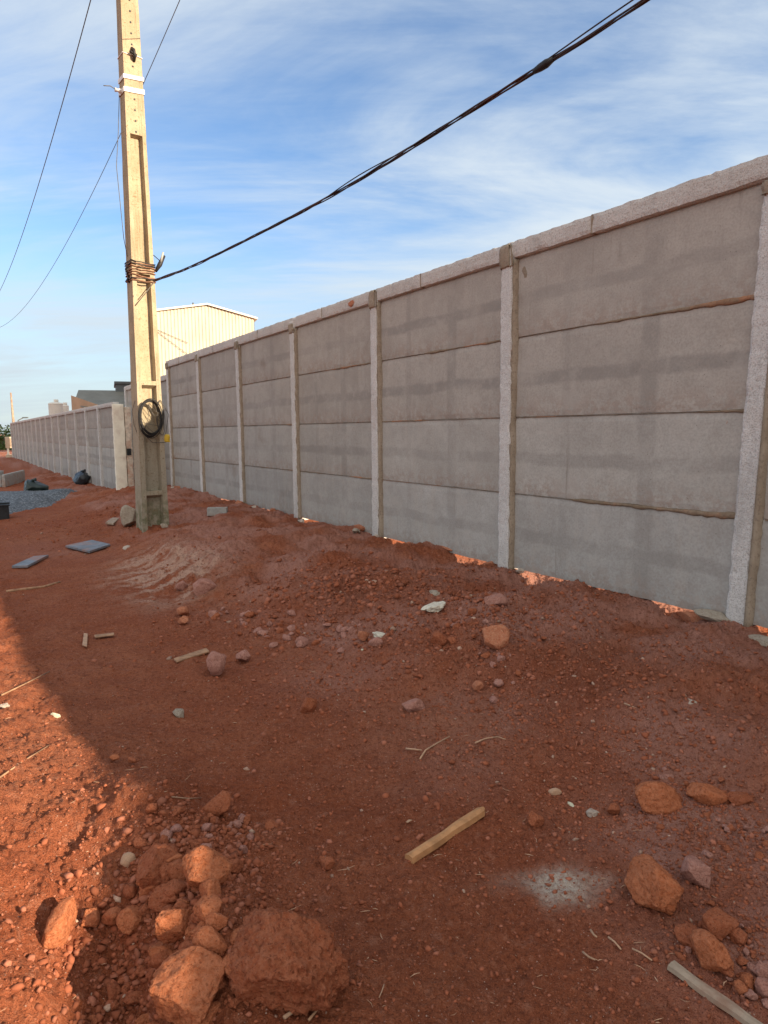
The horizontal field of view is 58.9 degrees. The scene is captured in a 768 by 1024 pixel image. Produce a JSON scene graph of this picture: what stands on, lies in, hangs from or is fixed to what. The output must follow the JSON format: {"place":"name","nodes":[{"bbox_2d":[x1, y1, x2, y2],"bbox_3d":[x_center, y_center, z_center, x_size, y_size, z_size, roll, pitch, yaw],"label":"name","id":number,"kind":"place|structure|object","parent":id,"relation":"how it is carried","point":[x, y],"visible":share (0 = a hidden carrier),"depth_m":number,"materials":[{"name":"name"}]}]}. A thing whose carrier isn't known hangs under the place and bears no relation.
{"place":"outdoors","nodes":[
{"label":"outdoors","id":0,"kind":"place"},
{"bbox_2d":[0,435,767,1023],"bbox_3d":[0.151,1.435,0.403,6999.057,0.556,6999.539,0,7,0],"label":"ground","id":1,"kind":"structure","parent":0,"point":[144,575],"depth_m":3.27,"materials":[{"name":"red soil"}]},
{"bbox_2d":[0,502,9,519],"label":"crate","id":2,"kind":"object","parent":1,"relation":"on","point":[4,510],"visible":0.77,"depth_m":12.86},
{"bbox_2d":[0,424,11,449],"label":"tree","id":3,"kind":"object","parent":1,"relation":"on","point":[3,445],"visible":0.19,"depth_m":64.52,"materials":[{"name":"green plant"}]},
{"bbox_2d":[5,437,11,457],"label":"meter cabinet","id":4,"kind":"object","parent":1,"relation":"on","point":[8,444],"visible":0.41,"depth_m":45.22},
{"bbox_2d":[0,470,24,486],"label":"concrete channel","id":5,"kind":"object","parent":1,"relation":"on","point":[11,478],"visible":0.96,"depth_m":21.71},
{"bbox_2d":[1,671,49,695],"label":"twig","id":6,"kind":"object","parent":1,"relation":"on","point":[24,684],"visible":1,"depth_m":4.05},
{"bbox_2d":[12,555,48,567],"bbox_3d":[-4.399,0.613,8.473,0.182,0.035,0.686,-1,7,-7],"label":"flat slab","id":7,"kind":"object","parent":1,"relation":"on","point":[29,562],"depth_m":8.37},
{"bbox_2d":[6,581,60,591],"bbox_3d":[-3.648,0.791,7.111,0.537,0.042,0.117,-7,9,-43],"label":"twig","id":8,"kind":"object","parent":1,"relation":"on","point":[26,588],"visible":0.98,"depth_m":7.06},
{"bbox_2d":[0,487,76,513],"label":"gravel","id":9,"kind":"structure","parent":1,"relation":"on","point":[19,501],"depth_m":16.03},
{"bbox_2d":[23,478,48,490],"bbox_3d":[-9.504,-0.707,18.547,0.640,0.471,0.624,-6,9,-39],"label":"plastic bag","id":10,"kind":"object","parent":9,"relation":"on","point":[34,484],"visible":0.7,"depth_m":18.36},
{"bbox_2d":[48,399,62,414],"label":"water tank","id":11,"kind":"object","parent":1,"relation":"on","point":[55,406],"visible":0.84,"depth_m":69.09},
{"bbox_2d":[41,896,77,949],"bbox_3d":[-1.022,1.300,2.145,0.086,0.124,0.145,-2,7,-11],"label":"clod","id":12,"kind":"object","parent":1,"relation":"on","point":[61,920],"visible":0.99,"depth_m":2.11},
{"bbox_2d":[10,402,133,489],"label":"concrete wall","id":13,"kind":"structure","parent":1,"relation":"on","point":[95,441],"depth_m":20.19,"materials":[{"name":"white paint"}]},
{"bbox_2d":[73,469,90,484],"bbox_3d":[-8.714,-0.983,19.699,0.534,0.525,0.500,-4,8,-29],"label":"plastic bag","id":14,"kind":"object","parent":1,"relation":"on","point":[81,477],"visible":0.81,"depth_m":19.55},
{"bbox_2d":[65,540,109,552],"bbox_3d":[-4.094,0.477,9.494,0.899,0.037,0.452,6,9,42],"label":"flat slab","id":15,"kind":"object","parent":1,"relation":"on","point":[89,546],"depth_m":9.44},
{"bbox_2d":[80,908,100,926],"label":"clod","id":16,"kind":"object","parent":1,"relation":"on","point":[91,917],"visible":1,"depth_m":2.21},
{"bbox_2d":[71,381,130,409],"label":"grey roofed hall","id":17,"kind":"structure","parent":1,"relation":"on","point":[85,398],"depth_m":58.31,"materials":[{"name":"metal"}]},
{"bbox_2d":[101,906,122,925],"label":"clod","id":18,"kind":"object","parent":1,"relation":"on","point":[109,916],"visible":0.73,"depth_m":2.21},
{"bbox_2d":[107,982,120,999],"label":"clod","id":19,"kind":"object","parent":1,"relation":"on","point":[113,990],"visible":1,"depth_m":2.06,"materials":[{"name":"red soil"}]},
{"bbox_2d":[110,999,119,1010],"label":"clod","id":20,"kind":"object","parent":1,"relation":"on","point":[114,1005],"visible":1,"depth_m":2.03,"materials":[{"name":"red soil"}]},
{"bbox_2d":[120,982,131,993],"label":"clod","id":21,"kind":"object","parent":1,"relation":"on","point":[125,987],"visible":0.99,"depth_m":2.07,"materials":[{"name":"red soil"}]},
{"bbox_2d":[120,505,135,526],"bbox_3d":[-4.120,0.071,10.992,0.284,0.380,0.287,0,7,0],"label":"concrete lump","id":22,"kind":"object","parent":1,"relation":"on","point":[128,515],"visible":0.92,"depth_m":10.90,"materials":[{"name":"concrete"}]},
{"bbox_2d":[120,852,135,866],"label":"stone","id":23,"kind":"object","parent":1,"relation":"on","point":[127,858],"visible":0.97,"depth_m":2.38,"materials":[{"name":"stone"}]},
{"bbox_2d":[122,883,137,899],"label":"clod","id":24,"kind":"object","parent":1,"relation":"on","point":[129,891],"visible":1,"depth_m":2.28,"materials":[{"name":"red soil"}]},
{"bbox_2d":[123,990,141,1004],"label":"clod","id":25,"kind":"object","parent":1,"relation":"on","point":[132,998],"visible":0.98,"depth_m":2.03,"materials":[{"name":"red soil"}]},
{"bbox_2d":[103,0,169,532],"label":"utility pole","id":26,"kind":"object","parent":1,"relation":"on","point":[149,439],"visible":0.95,"depth_m":9.95,"materials":[{"name":"concrete"}]},
{"bbox_2d":[0,0,90,289],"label":"overhead wire","id":27,"kind":"object","parent":26,"relation":"attached to","point":[55,126],"visible":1,"depth_m":9.14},
{"bbox_2d":[1,0,179,326],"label":"overhead wire","id":28,"kind":"object","parent":26,"relation":"attached to","point":[111,153],"visible":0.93,"depth_m":12.46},
{"bbox_2d":[153,0,649,281],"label":"overhead cable","id":29,"kind":"object","parent":26,"relation":"attached to","point":[544,64],"visible":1,"depth_m":5.12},
{"bbox_2d":[133,837,147,848],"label":"clod","id":30,"kind":"object","parent":1,"relation":"on","point":[139,842],"visible":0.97,"depth_m":2.43,"materials":[{"name":"red soil"}]},
{"bbox_2d":[134,1013,149,1023],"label":"clod","id":31,"kind":"object","parent":1,"relation":"on","point":[143,1019],"visible":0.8,"depth_m":1.95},
{"bbox_2d":[138,902,149,916],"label":"clod","id":32,"kind":"object","parent":1,"relation":"on","point":[143,910],"visible":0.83,"depth_m":2.21,"materials":[{"name":"red soil"}]},
{"bbox_2d":[139,886,154,896],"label":"clod","id":33,"kind":"object","parent":1,"relation":"on","point":[145,890],"visible":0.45,"depth_m":2.26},
{"bbox_2d":[124,375,170,484],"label":"concrete wall","id":34,"kind":"structure","parent":1,"relation":"on","point":[127,396],"depth_m":16.99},
{"bbox_2d":[145,803,157,813],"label":"clod","id":35,"kind":"object","parent":1,"relation":"on","point":[150,808],"visible":1,"depth_m":2.56,"materials":[{"name":"soil"}]},
{"bbox_2d":[135,843,177,888],"bbox_3d":[-0.770,1.212,2.311,0.148,0.136,0.117,-4,8,-25],"label":"clod","id":36,"kind":"object","parent":1,"relation":"on","point":[153,859],"visible":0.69,"depth_m":2.29,"materials":[{"name":"red soil"}]},
{"bbox_2d":[147,883,168,912],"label":"clod","id":37,"kind":"object","parent":1,"relation":"on","point":[155,904],"visible":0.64,"depth_m":2.19,"materials":[{"name":"red soil"}]},
{"bbox_2d":[147,948,173,968],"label":"clod","id":38,"kind":"object","parent":1,"relation":"on","point":[155,961],"visible":0.44,"depth_m":2.02,"materials":[{"name":"red soil"}]},
{"bbox_2d":[148,941,175,956],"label":"clod","id":39,"kind":"object","parent":1,"relation":"on","point":[158,947],"visible":0.48,"depth_m":2.04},
{"bbox_2d":[159,835,168,843],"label":"clod","id":40,"kind":"object","parent":1,"relation":"on","point":[163,839],"visible":0.78,"depth_m":2.44,"materials":[{"name":"red soil"}]},
{"bbox_2d":[159,863,169,883],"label":"clod","id":41,"kind":"object","parent":1,"relation":"on","point":[163,872],"visible":0.4,"depth_m":2.26,"materials":[{"name":"red soil"}]},
{"bbox_2d":[160,887,178,903],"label":"clod","id":42,"kind":"object","parent":1,"relation":"on","point":[164,898],"visible":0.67,"depth_m":2.19,"materials":[{"name":"red soil"}]},
{"bbox_2d":[155,908,192,943],"bbox_3d":[-0.621,1.258,2.066,0.114,0.120,0.106,0,7,3],"label":"clod","id":43,"kind":"object","parent":1,"relation":"on","point":[171,926],"visible":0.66,"depth_m":2.03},
{"bbox_2d":[163,879,186,897],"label":"clod","id":44,"kind":"object","parent":1,"relation":"on","point":[173,887],"visible":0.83,"depth_m":2.20,"materials":[{"name":"red soil"}]},
{"bbox_2d":[170,824,181,832],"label":"clod","id":45,"kind":"object","parent":1,"relation":"on","point":[175,828],"visible":0.85,"depth_m":2.49,"materials":[{"name":"soil"}]},
{"bbox_2d":[167,858,185,879],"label":"clod","id":46,"kind":"object","parent":1,"relation":"on","point":[175,869],"visible":0.48,"depth_m":2.27,"materials":[{"name":"red soil"}]},
{"bbox_2d":[172,806,184,815],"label":"clod","id":47,"kind":"object","parent":1,"relation":"on","point":[178,810],"visible":0.96,"depth_m":2.58,"materials":[{"name":"red soil"}]},
{"bbox_2d":[173,708,183,717],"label":"stone","id":48,"kind":"object","parent":1,"relation":"on","point":[178,712],"visible":0.96,"depth_m":3.79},
{"bbox_2d":[175,581,187,590],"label":"stone","id":49,"kind":"object","parent":1,"relation":"on","point":[181,585],"visible":1,"depth_m":6.79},
{"bbox_2d":[175,902,189,908],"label":"clod","id":50,"kind":"object","parent":1,"relation":"on","point":[184,905],"visible":0.39,"depth_m":2.10,"materials":[{"name":"red soil"}]},
{"bbox_2d":[176,606,189,614],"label":"clod","id":51,"kind":"object","parent":1,"relation":"on","point":[182,610],"visible":1,"depth_m":5.90,"materials":[{"name":"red soil"}]},
{"bbox_2d":[178,940,193,949],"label":"clod","id":52,"kind":"object","parent":1,"relation":"on","point":[186,943],"visible":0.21,"depth_m":1.97,"materials":[{"name":"red soil"}]},
{"bbox_2d":[174,648,208,662],"bbox_3d":[-1.373,1.025,4.867,0.081,0.014,0.320,4,8,35],"label":"wood offcut","id":53,"kind":"object","parent":1,"relation":"on","point":[190,655],"visible":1,"depth_m":4.85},
{"bbox_2d":[193,578,216,595],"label":"stone","id":54,"kind":"object","parent":1,"relation":"on","point":[201,586],"visible":0.95,"depth_m":6.50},
{"bbox_2d":[201,823,211,831],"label":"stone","id":55,"kind":"object","parent":1,"relation":"on","point":[206,827],"visible":0.94,"depth_m":2.57,"materials":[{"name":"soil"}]},
{"bbox_2d":[156,303,257,375],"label":"warehouse","id":56,"kind":"structure","parent":1,"relation":"on","point":[184,330],"depth_m":49.16,"materials":[{"name":"metal"}]},
{"bbox_2d":[192,893,222,920],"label":"clod","id":57,"kind":"object","parent":1,"relation":"on","point":[204,906],"visible":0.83,"depth_m":2.02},
{"bbox_2d":[205,912,228,931],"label":"clod","id":58,"kind":"object","parent":57,"relation":"on","point":[217,922],"visible":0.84,"depth_m":1.98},
{"bbox_2d":[182,845,233,887],"bbox_3d":[-0.566,1.153,2.173,0.158,0.151,0.132,0,7,0],"label":"clod","id":59,"kind":"object","parent":1,"relation":"on","point":[201,864],"visible":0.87,"depth_m":2.15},
{"bbox_2d":[192,925,227,955],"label":"clod","id":60,"kind":"object","parent":1,"relation":"on","point":[209,937],"visible":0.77,"depth_m":1.94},
{"bbox_2d":[199,878,220,896],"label":"clod","id":61,"kind":"object","parent":1,"relation":"on","point":[208,887],"visible":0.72,"depth_m":2.09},
{"bbox_2d":[200,1001,220,1023],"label":"clod","id":62,"kind":"object","parent":1,"relation":"on","point":[213,1010],"visible":0.51,"depth_m":1.82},
{"bbox_2d":[206,651,225,675],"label":"clod","id":63,"kind":"object","parent":1,"relation":"on","point":[215,661],"visible":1,"depth_m":4.46,"materials":[{"name":"soil"}]},
{"bbox_2d":[201,790,230,816],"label":"clod","id":64,"kind":"object","parent":1,"relation":"on","point":[217,805],"visible":0.84,"depth_m":2.72,"materials":[{"name":"red soil"}]},
{"bbox_2d":[207,507,227,515],"bbox_3d":[-2.750,-0.011,11.231,0.317,0.130,0.140,-1,7,-4],"label":"cement block","id":65,"kind":"object","parent":1,"relation":"on","point":[212,511],"depth_m":11.16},
{"bbox_2d":[230,925,241,944],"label":"clod","id":66,"kind":"object","parent":1,"relation":"on","point":[233,936],"visible":0.28,"depth_m":1.97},
{"bbox_2d":[230,858,243,873],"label":"clod","id":67,"kind":"object","parent":1,"relation":"on","point":[238,865],"visible":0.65,"depth_m":2.39,"materials":[{"name":"red soil"}]},
{"bbox_2d":[236,649,249,661],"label":"clod","id":68,"kind":"object","parent":1,"relation":"on","point":[243,655],"visible":1,"depth_m":4.77,"materials":[{"name":"soil"}]},
{"bbox_2d":[265,819,277,830],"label":"clod","id":69,"kind":"object","parent":1,"relation":"on","point":[270,823],"visible":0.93,"depth_m":2.72,"materials":[{"name":"red soil"}]},
{"bbox_2d":[227,907,349,1015],"bbox_3d":[-0.270,1.256,1.906,0.313,0.292,0.362,-7,10,-44],"label":"boulder","id":70,"kind":"object","parent":1,"relation":"on","point":[294,963],"visible":0.99,"depth_m":1.82,"materials":[{"name":"red stone"}]},
{"bbox_2d":[300,697,316,712],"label":"clod","id":71,"kind":"object","parent":1,"relation":"on","point":[308,705],"visible":0.93,"depth_m":3.87,"materials":[{"name":"red soil"}]},
{"bbox_2d":[318,856,334,869],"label":"clod","id":72,"kind":"object","parent":1,"relation":"on","point":[327,863],"visible":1,"depth_m":2.48,"materials":[{"name":"red soil"}]},
{"bbox_2d":[0,593,725,1022],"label":"litter","id":73,"kind":"object","parent":1,"relation":"on","point":[354,865],"visible":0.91,"depth_m":2.47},
{"bbox_2d":[357,631,368,641],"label":"stone","id":74,"kind":"object","parent":1,"relation":"on","point":[362,635],"visible":1,"depth_m":4.95,"materials":[{"name":"red stone"}]},
{"bbox_2d":[368,637,382,645],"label":"stone","id":75,"kind":"object","parent":1,"relation":"on","point":[376,641],"visible":0.95,"depth_m":4.78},
{"bbox_2d":[0,500,767,1023],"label":"pebbles","id":76,"kind":"object","parent":1,"relation":"on","point":[184,838],"visible":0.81,"depth_m":2.97,"materials":[{"name":"stone"}]},
{"label":"clod","id":77,"kind":"object","parent":76,"relation":"on","visible":0},
{"bbox_2d":[116,905,142,934],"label":"clod","id":78,"kind":"object","parent":77,"relation":"on","point":[129,920],"visible":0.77,"depth_m":2.19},
{"bbox_2d":[402,698,424,711],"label":"stone","id":79,"kind":"object","parent":1,"relation":"on","point":[414,704],"visible":0.97,"depth_m":3.87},
{"bbox_2d":[421,601,445,612],"bbox_3d":[0.388,0.738,5.276,0.173,0.073,0.194,-2,16,37],"label":"paper scrap","id":80,"kind":"object","parent":1,"relation":"on","point":[434,607],"visible":0.98,"depth_m":5.22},
{"bbox_2d":[430,631,446,645],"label":"clod","id":81,"kind":"object","parent":1,"relation":"on","point":[438,638],"visible":1,"depth_m":4.60,"materials":[{"name":"red soil"}]},
{"bbox_2d":[405,807,484,863],"bbox_3d":[0.252,1.262,2.673,0.047,0.034,0.458,6,9,44],"label":"wooden stick","id":82,"kind":"object","parent":1,"relation":"on","point":[424,849],"visible":1,"depth_m":2.64,"materials":[{"name":"yellow wood"}]},
{"bbox_2d":[165,155,767,627],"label":"concrete wall","id":83,"kind":"structure","parent":1,"relation":"on","point":[585,399],"depth_m":6.04,"materials":[{"name":"grey concrete"}]},
{"bbox_2d":[472,680,483,690],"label":"clod","id":84,"kind":"object","parent":1,"relation":"on","point":[476,684],"visible":1,"depth_m":4.10,"materials":[{"name":"soil"}]},
{"bbox_2d":[482,624,509,649],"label":"clod","id":85,"kind":"object","parent":1,"relation":"on","point":[496,637],"visible":0.97,"depth_m":4.43,"materials":[{"name":"soil"}]},
{"bbox_2d":[484,593,508,606],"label":"stone","id":86,"kind":"object","parent":1,"relation":"on","point":[499,599],"visible":0.78,"depth_m":5.20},
{"bbox_2d":[526,811,544,827],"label":"clod","id":87,"kind":"object","parent":1,"relation":"on","point":[534,819],"visible":1,"depth_m":2.77,"materials":[{"name":"red soil"}]},
{"bbox_2d":[548,788,561,794],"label":"stone","id":88,"kind":"object","parent":1,"relation":"on","point":[554,791],"visible":0.99,"depth_m":3.04,"materials":[{"name":"stone"}]},
{"bbox_2d":[586,808,599,817],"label":"stone","id":89,"kind":"object","parent":1,"relation":"on","point":[590,812],"visible":1,"depth_m":2.86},
{"bbox_2d":[607,802,620,814],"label":"clod","id":90,"kind":"object","parent":1,"relation":"on","point":[613,809],"visible":0.99,"depth_m":2.85,"materials":[{"name":"red soil"}]},
{"bbox_2d":[624,854,683,915],"bbox_3d":[0.917,1.264,2.302,0.155,0.170,0.194,-5,8,-34],"label":"boulder","id":91,"kind":"object","parent":1,"relation":"on","point":[650,882],"visible":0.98,"depth_m":2.25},
{"bbox_2d":[634,781,682,814],"bbox_3d":[1.164,1.199,2.866,0.222,0.128,0.135,0,7,0],"label":"clod","id":92,"kind":"object","parent":1,"relation":"on","point":[656,797],"visible":1,"depth_m":2.83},
{"bbox_2d":[674,923,697,951],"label":"clod","id":93,"kind":"object","parent":1,"relation":"on","point":[682,932],"visible":0.5,"depth_m":2.11,"materials":[{"name":"red soil"}]},
{"bbox_2d":[676,611,706,622],"bbox_3d":[2.293,0.787,5.019,0.134,0.110,0.350,-3,7,-23],"label":"brick fragment","id":94,"kind":"object","parent":1,"relation":"on","point":[689,616],"visible":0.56,"depth_m":5.00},
{"bbox_2d":[680,855,710,888],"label":"stone","id":95,"kind":"object","parent":1,"relation":"on","point":[695,870],"visible":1,"depth_m":2.35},
{"bbox_2d":[686,782,727,805],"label":"clod","id":96,"kind":"object","parent":1,"relation":"on","point":[706,794],"visible":0.96,"depth_m":2.88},
{"bbox_2d":[689,929,733,971],"bbox_3d":[0.975,1.317,2.046,0.078,0.100,0.131,-4,7,-25],"label":"clod","id":97,"kind":"object","parent":1,"relation":"on","point":[712,952],"visible":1,"depth_m":2.02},
{"bbox_2d":[694,609,731,621],"bbox_3d":[2.340,0.739,4.785,0.137,0.083,0.344,-5,8,-32],"label":"mortar lump","id":98,"kind":"object","parent":1,"relation":"on","point":[712,615],"visible":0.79,"depth_m":4.78,"materials":[{"name":"concrete"}]},
{"bbox_2d":[667,960,762,1023],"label":"wooden plank","id":99,"kind":"object","parent":1,"relation":"on","point":[718,999],"visible":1,"depth_m":1.92,"materials":[{"name":"grey wood"}]},
{"bbox_2d":[701,906,739,938],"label":"clod","id":100,"kind":"object","parent":1,"relation":"on","point":[716,922],"visible":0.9,"depth_m":2.14,"materials":[{"name":"red soil"}]},
{"bbox_2d":[720,968,734,977],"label":"clod","id":101,"kind":"object","parent":1,"relation":"on","point":[729,972],"visible":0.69,"depth_m":1.99,"materials":[{"name":"red soil"}]},
{"bbox_2d":[728,927,747,945],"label":"clod","id":102,"kind":"object","parent":1,"relation":"on","point":[738,935],"visible":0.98,"depth_m":2.12,"materials":[{"name":"red soil"}]},
{"bbox_2d":[726,791,753,805],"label":"clod","id":103,"kind":"object","parent":1,"relation":"on","point":[737,798],"visible":0.91,"depth_m":2.88,"materials":[{"name":"red soil"}]},
{"bbox_2d":[733,979,747,994],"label":"clod","id":104,"kind":"object","parent":1,"relation":"on","point":[740,987],"visible":0.95,"depth_m":1.94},
{"bbox_2d":[736,955,748,965],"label":"clod","id":105,"kind":"object","parent":1,"relation":"on","point":[741,961],"visible":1,"depth_m":2.04,"materials":[{"name":"red soil"}]},
{"bbox_2d":[740,972,753,989],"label":"clod","id":106,"kind":"object","parent":1,"relation":"on","point":[746,978],"visible":0.73,"depth_m":1.96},
{"bbox_2d":[743,989,757,1000],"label":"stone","id":107,"kind":"object","parent":1,"relation":"on","point":[751,994],"visible":0.96,"depth_m":1.92,"materials":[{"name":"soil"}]},
{"bbox_2d":[748,634,767,646],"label":"mortar lump","id":108,"kind":"object","parent":1,"relation":"on","point":[762,640],"visible":0.79,"depth_m":4.43,"materials":[{"name":"concrete"}]},
{"bbox_2d":[752,960,767,978],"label":"stone","id":109,"kind":"object","parent":1,"relation":"on","point":[760,968],"visible":0.86,"depth_m":2.00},
{"bbox_2d":[755,976,767,997],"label":"stone","id":110,"kind":"object","parent":1,"relation":"on","point":[761,985],"visible":0.93,"depth_m":1.93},
{"bbox_2d":[0,0,767,434],"label":"sky","id":111,"kind":"structure","parent":0,"point":[257,111],"materials":[{"name":"blue"}]},
{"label":"clod","id":112,"kind":"object","parent":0,"visible":0},
{"label":"clod","id":113,"kind":"object","parent":112,"relation":"on","visible":0},
{"bbox_2d":[148,946,224,1023],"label":"clod","id":114,"kind":"object","parent":113,"relation":"on","point":[184,985],"visible":0.99,"depth_m":1.83,"materials":[{"name":"soil"}]},
{"label":"clod","id":115,"kind":"object","parent":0,"visible":0},
{"bbox_2d":[223,953,231,976],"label":"clod","id":116,"kind":"object","parent":115,"relation":"on","point":[226,960],"visible":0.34,"depth_m":1.88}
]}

